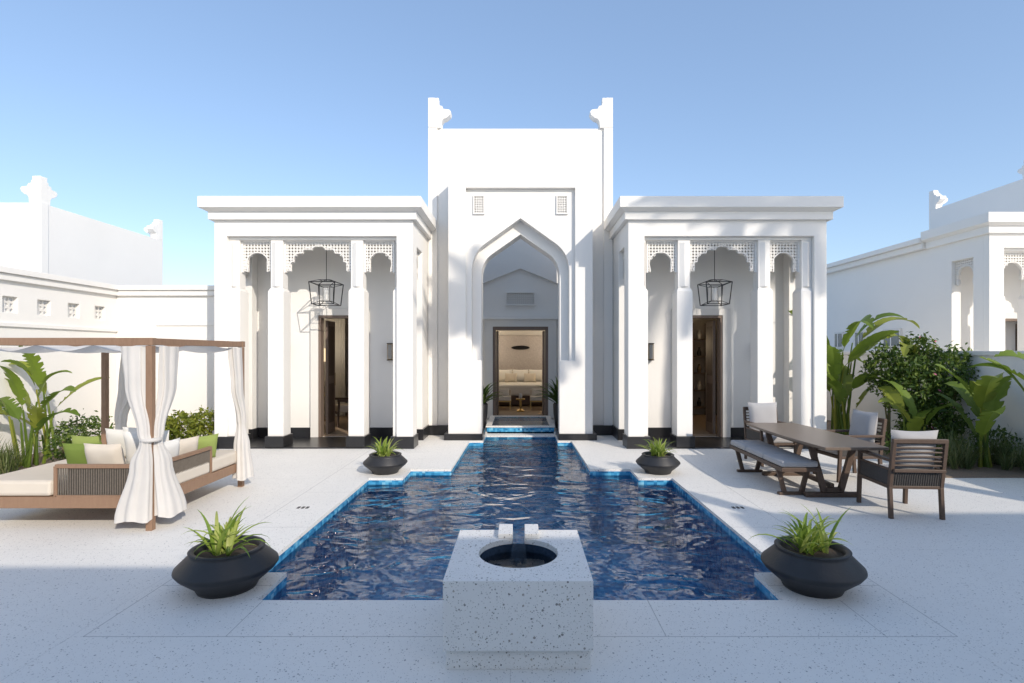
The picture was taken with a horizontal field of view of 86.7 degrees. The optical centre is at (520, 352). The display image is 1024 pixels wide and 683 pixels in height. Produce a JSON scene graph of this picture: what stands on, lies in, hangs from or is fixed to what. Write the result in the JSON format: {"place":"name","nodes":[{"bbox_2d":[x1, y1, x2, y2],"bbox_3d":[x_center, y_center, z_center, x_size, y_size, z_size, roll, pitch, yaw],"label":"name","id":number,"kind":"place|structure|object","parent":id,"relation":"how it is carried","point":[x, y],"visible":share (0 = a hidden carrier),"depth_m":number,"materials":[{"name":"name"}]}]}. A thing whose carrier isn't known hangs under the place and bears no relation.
{"place":"outdoors","nodes":[
{"label":"outdoors","id":0,"kind":"place"},
{"bbox_2d":[0,432,40,474],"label":"ornamental grass","id":1,"kind":"object","parent":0,"point":[8,459],"depth_m":7.14,"materials":[{"name":"green plant"}]},
{"bbox_2d":[2,448,64,473],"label":"planting bed soil","id":2,"kind":"structure","parent":0,"point":[48,460],"depth_m":7.94,"materials":[{"name":"brown soil"}]},
{"bbox_2d":[0,346,56,458],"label":"banana plant","id":3,"kind":"object","parent":2,"relation":"on","point":[31,366],"visible":0.67,"depth_m":7.97,"materials":[{"name":"green plant"}]},
{"bbox_2d":[0,366,109,467],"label":"banana plant","id":4,"kind":"object","parent":2,"relation":"on","point":[38,418],"visible":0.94,"depth_m":7.51,"materials":[{"name":"green plant"}]},
{"bbox_2d":[38,408,114,460],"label":"shrub","id":5,"kind":"object","parent":2,"relation":"on","point":[81,427],"visible":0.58,"depth_m":8.31,"materials":[{"name":"green plant"}]},
{"bbox_2d":[165,405,213,439],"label":"shrub","id":6,"kind":"object","parent":2,"relation":"on","point":[174,427],"visible":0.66,"depth_m":8.96,"materials":[{"name":"green plant"}]},
{"bbox_2d":[0,419,1023,682],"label":"terrace ground","id":7,"kind":"structure","parent":0,"point":[92,595],"depth_m":3.40,"materials":[{"name":"stone"}]},
{"bbox_2d":[0,176,162,304],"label":"neighbour villa","id":8,"kind":"object","parent":7,"relation":"on","point":[38,233],"visible":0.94,"depth_m":11.23,"materials":[{"name":"white paint"}]},
{"bbox_2d":[0,280,213,454],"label":"boundary wall","id":9,"kind":"structure","parent":7,"relation":"on","point":[179,317],"depth_m":9.65,"materials":[{"name":"white paint"}]},
{"bbox_2d":[2,296,101,319],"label":"wall grilles","id":10,"kind":"object","parent":9,"relation":"attached to","point":[8,306],"depth_m":8.69,"materials":[{"name":"white paint"}]},
{"bbox_2d":[0,266,213,331],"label":"wall coping","id":11,"kind":"object","parent":9,"relation":"on","point":[28,277],"depth_m":9.46,"materials":[{"name":"white paint"}]},
{"bbox_2d":[0,338,253,530],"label":"canopy daybed","id":12,"kind":"object","parent":7,"relation":"on","point":[146,470],"visible":1,"depth_m":4.93,"materials":[{"name":"white fabric"}]},
{"bbox_2d":[171,499,278,598],"bbox_3d":[-1.979,1.313,3.700,0.686,0.574,0.644,0,0,0],"label":"potted plant","id":13,"kind":"object","parent":7,"relation":"on","point":[222,562],"visible":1,"depth_m":3.55,"materials":[{"name":"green plant"}]},
{"bbox_2d":[363,436,407,474],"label":"potted plant","id":14,"kind":"object","parent":7,"relation":"on","point":[384,459],"visible":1,"depth_m":7.07,"materials":[{"name":"green plant"}]},
{"bbox_2d":[483,383,502,427],"bbox_3d":[-0.812,1.056,11.497,0.950,1.088,1.159,0,0,0],"label":"potted palm","id":15,"kind":"object","parent":7,"relation":"on","point":[485,399],"visible":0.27,"depth_m":11.41,"materials":[{"name":"green plant"}]},
{"bbox_2d":[443,524,592,668],"bbox_3d":[-0.012,1.354,3.100,0.750,0.492,0.800,0,0,0],"label":"stone fountain","id":16,"kind":"object","parent":7,"relation":"on","point":[512,601],"visible":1,"depth_m":2.70,"materials":[{"name":"stone"}]},
{"bbox_2d":[197,98,843,448],"bbox_3d":[0.000,-1.660,13.259,10.524,6.520,8.882,0,0,0],"label":"white villa","id":17,"kind":"object","parent":7,"relation":"on","point":[500,245],"visible":0.98,"depth_m":9.90,"materials":[{"name":"paint"}]},
{"bbox_2d":[324,348,325,420],"bbox_3d":[-4.500,0.735,12.400,0.340,1.650,0.340,0,0,0],"label":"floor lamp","id":18,"kind":"object","parent":17,"relation":"on","point":[324,361],"visible":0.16,"depth_m":12.27,"materials":[{"name":"white metal"}]},
{"bbox_2d":[308,245,343,305],"bbox_3d":[-3.430,-1.427,9.580,0.468,1.186,0.468,0,0,0],"label":"hanging lantern","id":19,"kind":"object","parent":17,"relation":"hanging from","point":[326,295],"visible":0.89,"depth_m":9.56,"materials":[{"name":"black metal"}]},
{"bbox_2d":[326,321,335,433],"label":"door leaves","id":20,"kind":"structure","parent":17,"relation":"in","point":[330,325],"depth_m":10.43,"materials":[{"name":"brown wood"}]},
{"bbox_2d":[324,319,344,415],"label":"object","id":21,"kind":"object","parent":17,"relation":"hanging from","point":[340,356],"visible":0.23,"depth_m":13.29,"materials":[{"name":"beige paint"}]},
{"bbox_2d":[335,398,347,426],"bbox_3d":[-3.694,1.127,11.715,0.660,0.870,0.645,0,0,-30],"label":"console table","id":22,"kind":"object","parent":17,"relation":"on","point":[340,407],"visible":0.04,"depth_m":11.39,"materials":[{"name":"brown wood"}]},
{"bbox_2d":[387,343,392,359],"bbox_3d":[-2.410,-0.010,10.040,0.110,0.320,0.120,0,0,0],"label":"wall sconce","id":23,"kind":"object","parent":17,"relation":"attached to","point":[389,347],"depth_m":10.00,"materials":[{"name":"grey metal"}]},
{"bbox_2d":[499,388,510,408],"bbox_3d":[-0.460,1.276,14.915,0.400,0.548,0.470,0,0,0],"label":"armchair","id":24,"kind":"object","parent":17,"relation":"on","point":[506,395],"visible":0.8,"depth_m":14.96,"materials":[{"name":"beige fabric"}]},
{"bbox_2d":[499,370,541,404],"bbox_3d":[0.000,1.033,16.545,1.900,0.973,1.990,0,0,0],"label":"sofa","id":25,"kind":"object","parent":17,"relation":"on","point":[517,382],"visible":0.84,"depth_m":16.32,"materials":[{"name":"beige fabric"}]},
{"bbox_2d":[516,393,524,411],"bbox_3d":[0.000,1.315,14.200,0.240,0.470,0.240,0,0,0],"label":"brass side table","id":26,"kind":"object","parent":17,"relation":"on","point":[520,399],"visible":1,"depth_m":14.17,"materials":[{"name":"brown metal"}]},
{"bbox_2d":[511,346,529,349],"bbox_3d":[0.000,-0.150,17.525,0.594,0.135,0.050,0,0,0],"label":"wall art","id":27,"kind":"object","parent":17,"relation":"attached to","point":[520,347],"depth_m":17.50,"materials":[{"name":"black metal"}]},
{"bbox_2d":[493,292,547,415],"bbox_3d":[0.000,0.060,13.385,1.320,3.020,0.930,0,0,0],"label":"bedroom door","id":28,"kind":"structure","parent":17,"relation":"in","point":[496,330],"depth_m":12.94,"materials":[{"name":"white paint"}]},
{"bbox_2d":[530,388,541,408],"bbox_3d":[0.460,1.276,14.915,0.400,0.548,0.470,0,0,0],"label":"chair","id":29,"kind":"object","parent":17,"relation":"on","point":[533,397],"visible":0.79,"depth_m":14.96,"materials":[{"name":"beige fabric"}]},
{"bbox_2d":[648,343,653,359],"bbox_3d":[2.410,-0.010,10.040,0.110,0.320,0.120,0,0,0],"label":"wall sconce","id":30,"kind":"object","parent":17,"relation":"attached to","point":[651,350],"depth_m":10.00,"materials":[{"name":"grey metal"}]},
{"bbox_2d":[692,323,705,414],"bbox_3d":[4.452,0.420,13.650,0.385,2.280,0.500,0,0,0],"label":"display shelf","id":31,"kind":"object","parent":17,"relation":"on","point":[698,368],"visible":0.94,"depth_m":13.60,"materials":[{"name":"brown wood"}]},
{"bbox_2d":[705,321,714,433],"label":"door leaves","id":32,"kind":"structure","parent":17,"relation":"in","point":[710,325],"depth_m":10.43,"materials":[{"name":"brown wood"}]},
{"bbox_2d":[697,245,732,305],"bbox_3d":[3.430,-1.427,9.580,0.468,1.186,0.468,0,0,0],"label":"hanging lantern","id":33,"kind":"object","parent":17,"relation":"hanging from","point":[714,295],"visible":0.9,"depth_m":9.56,"materials":[{"name":"black metal"}]},
{"bbox_2d":[258,432,782,599],"bbox_3d":[0.000,2.025,7.200,3.860,0.850,7.400,0,0,0],"label":"pool basin","id":34,"kind":"object","parent":7,"relation":"in","point":[393,561],"visible":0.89,"depth_m":6.73,"materials":[{"name":"blue liquid"}]},
{"bbox_2d":[291,438,750,595],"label":"pool water","id":35,"kind":"structure","parent":34,"relation":"in","point":[583,471],"depth_m":6.66,"materials":[{"name":"blue liquid"}]},
{"bbox_2d":[486,416,554,443],"bbox_3d":[0.000,1.643,11.660,1.400,0.315,2.120,0,0,0],"label":"raised water basin","id":36,"kind":"object","parent":7,"relation":"on","point":[541,430],"visible":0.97,"depth_m":10.90,"materials":[{"name":"blue tile"}]},
{"bbox_2d":[296,506,744,508],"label":"depth markers","id":37,"kind":"object","parent":7,"relation":"on","point":[307,507],"visible":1,"depth_m":5.57,"materials":[{"name":"black metal"}]},
{"bbox_2d":[535,376,557,427],"bbox_3d":[0.761,1.032,11.543,0.969,1.136,1.178,0,0,0],"label":"potted palm","id":38,"kind":"object","parent":7,"relation":"on","point":[554,396],"visible":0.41,"depth_m":11.45,"materials":[{"name":"green plant"}]},
{"bbox_2d":[636,437,680,474],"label":"potted plant","id":39,"kind":"object","parent":7,"relation":"on","point":[657,459],"visible":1,"depth_m":7.06,"materials":[{"name":"green plant"}]},
{"bbox_2d":[743,402,796,466],"bbox_3d":[3.620,1.174,7.894,0.515,0.854,0.648,0,0,0],"label":"dining armchair","id":40,"kind":"object","parent":7,"relation":"on","point":[762,412],"visible":0.69,"depth_m":8.03,"materials":[{"name":"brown wood"}]},
{"bbox_2d":[730,440,818,494],"bbox_3d":[3.065,1.397,6.675,0.410,0.405,1.490,0,0,0],"label":"dining bench","id":41,"kind":"object","parent":7,"relation":"on","point":[780,460],"visible":0.94,"depth_m":6.24,"materials":[{"name":"grey fabric"}]},
{"bbox_2d":[752,504,867,598],"bbox_3d":[2.004,1.328,3.708,0.676,0.545,0.644,0,0,-30],"label":"potted plant","id":42,"kind":"object","parent":7,"relation":"on","point":[810,561],"visible":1,"depth_m":3.56,"materials":[{"name":"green plant"}]},
{"bbox_2d":[746,423,888,497],"bbox_3d":[3.450,1.288,6.525,0.760,0.625,1.951,0,0,0],"label":"dining table","id":43,"kind":"object","parent":7,"relation":"on","point":[812,439],"visible":0.78,"depth_m":6.00,"materials":[{"name":"brown wood"}]},
{"bbox_2d":[813,409,886,482],"bbox_3d":[4.195,1.174,6.928,0.648,0.854,0.515,0,0,-5],"label":"dining armchair","id":44,"kind":"object","parent":7,"relation":"on","point":[864,425],"visible":0.6,"depth_m":6.76,"materials":[{"name":"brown wood"}]},
{"bbox_2d":[856,430,948,519],"bbox_3d":[3.818,1.174,5.455,0.515,0.854,0.648,0,0,4],"label":"dining armchair","id":45,"kind":"object","parent":7,"relation":"on","point":[912,459],"visible":1,"depth_m":5.20,"materials":[{"name":"brown wood"}]},
{"bbox_2d":[827,351,1023,454],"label":"garden wall","id":46,"kind":"structure","parent":7,"relation":"on","point":[1012,415],"depth_m":8.48,"materials":[{"name":"white paint"}]},
{"bbox_2d":[827,160,1023,355],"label":"neighbour villa","id":47,"kind":"object","parent":7,"relation":"on","point":[955,272],"visible":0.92,"depth_m":11.37,"materials":[{"name":"white paint"}]},
{"bbox_2d":[834,328,901,348],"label":"side windows","id":48,"kind":"structure","parent":47,"relation":"in","point":[838,336],"depth_m":13.69,"materials":[{"name":"white paint"}]},
{"bbox_2d":[1015,324,1016,350],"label":"door leaves","id":49,"kind":"structure","parent":47,"relation":"in","point":[1015,324],"depth_m":11.51,"materials":[{"name":"brown wood"}]},
{"bbox_2d":[0,0,1023,284],"label":"sky","id":50,"kind":"structure","parent":0,"point":[131,112],"materials":[{"name":"blue"}]},
{"bbox_2d":[827,420,1023,477],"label":"planting bed soil","id":51,"kind":"structure","parent":0,"point":[994,471],"depth_m":7.21,"materials":[{"name":"brown soil"}]},
{"bbox_2d":[827,345,881,434],"bbox_3d":[5.753,0.730,9.714,1.359,1.745,1.701,0,0,29],"label":"banana plant","id":52,"kind":"object","parent":51,"relation":"on","point":[841,392],"visible":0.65,"depth_m":9.60,"materials":[{"name":"green plant"}]},
{"bbox_2d":[789,310,919,429],"bbox_3d":[6.050,0.417,9.875,2.059,2.372,1.721,0,0,-35],"label":"banana plant","id":53,"kind":"object","parent":51,"relation":"on","point":[861,348],"visible":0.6,"depth_m":9.68,"materials":[{"name":"green plant"}]},
{"bbox_2d":[848,333,941,430],"bbox_3d":[6.936,0.629,9.556,1.578,1.948,1.583,0,0,0],"label":"banana plant","id":54,"kind":"object","parent":51,"relation":"on","point":[904,349],"visible":0.19,"depth_m":9.14,"materials":[{"name":"green plant"}]},
{"bbox_2d":[853,331,978,445],"bbox_3d":[6.548,0.624,8.998,1.650,1.974,1.456,0,0,0],"label":"bougainvillea bush","id":55,"kind":"object","parent":51,"relation":"on","point":[932,377],"visible":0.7,"depth_m":8.74,"materials":[{"name":"green plant"}]},
{"bbox_2d":[877,380,962,430],"bbox_3d":[6.103,1.022,8.345,1.010,1.162,1.218,0,0,33],"label":"banana plant","id":56,"kind":"object","parent":51,"relation":"on","point":[894,398],"visible":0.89,"depth_m":8.29,"materials":[{"name":"green plant"}]},
{"bbox_2d":[876,423,1022,461],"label":"shrub","id":57,"kind":"object","parent":51,"relation":"on","point":[940,434],"visible":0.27,"depth_m":7.93,"materials":[{"name":"green plant"}]},
{"bbox_2d":[935,364,1013,467],"bbox_3d":[6.206,0.882,7.465,0.812,1.442,2.027,0,0,33],"label":"banana plant","id":58,"kind":"object","parent":51,"relation":"on","point":[984,395],"visible":0.95,"depth_m":7.34,"materials":[{"name":"green plant"}]},
{"bbox_2d":[969,350,1023,390],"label":"banana plant","id":59,"kind":"object","parent":51,"relation":"on","point":[1007,369],"visible":0.99,"depth_m":7.18,"materials":[{"name":"green plant"}]},
{"bbox_2d":[935,425,1023,470],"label":"ornamental grass","id":60,"kind":"object","parent":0,"point":[961,455],"depth_m":7.41,"materials":[{"name":"green plant"}]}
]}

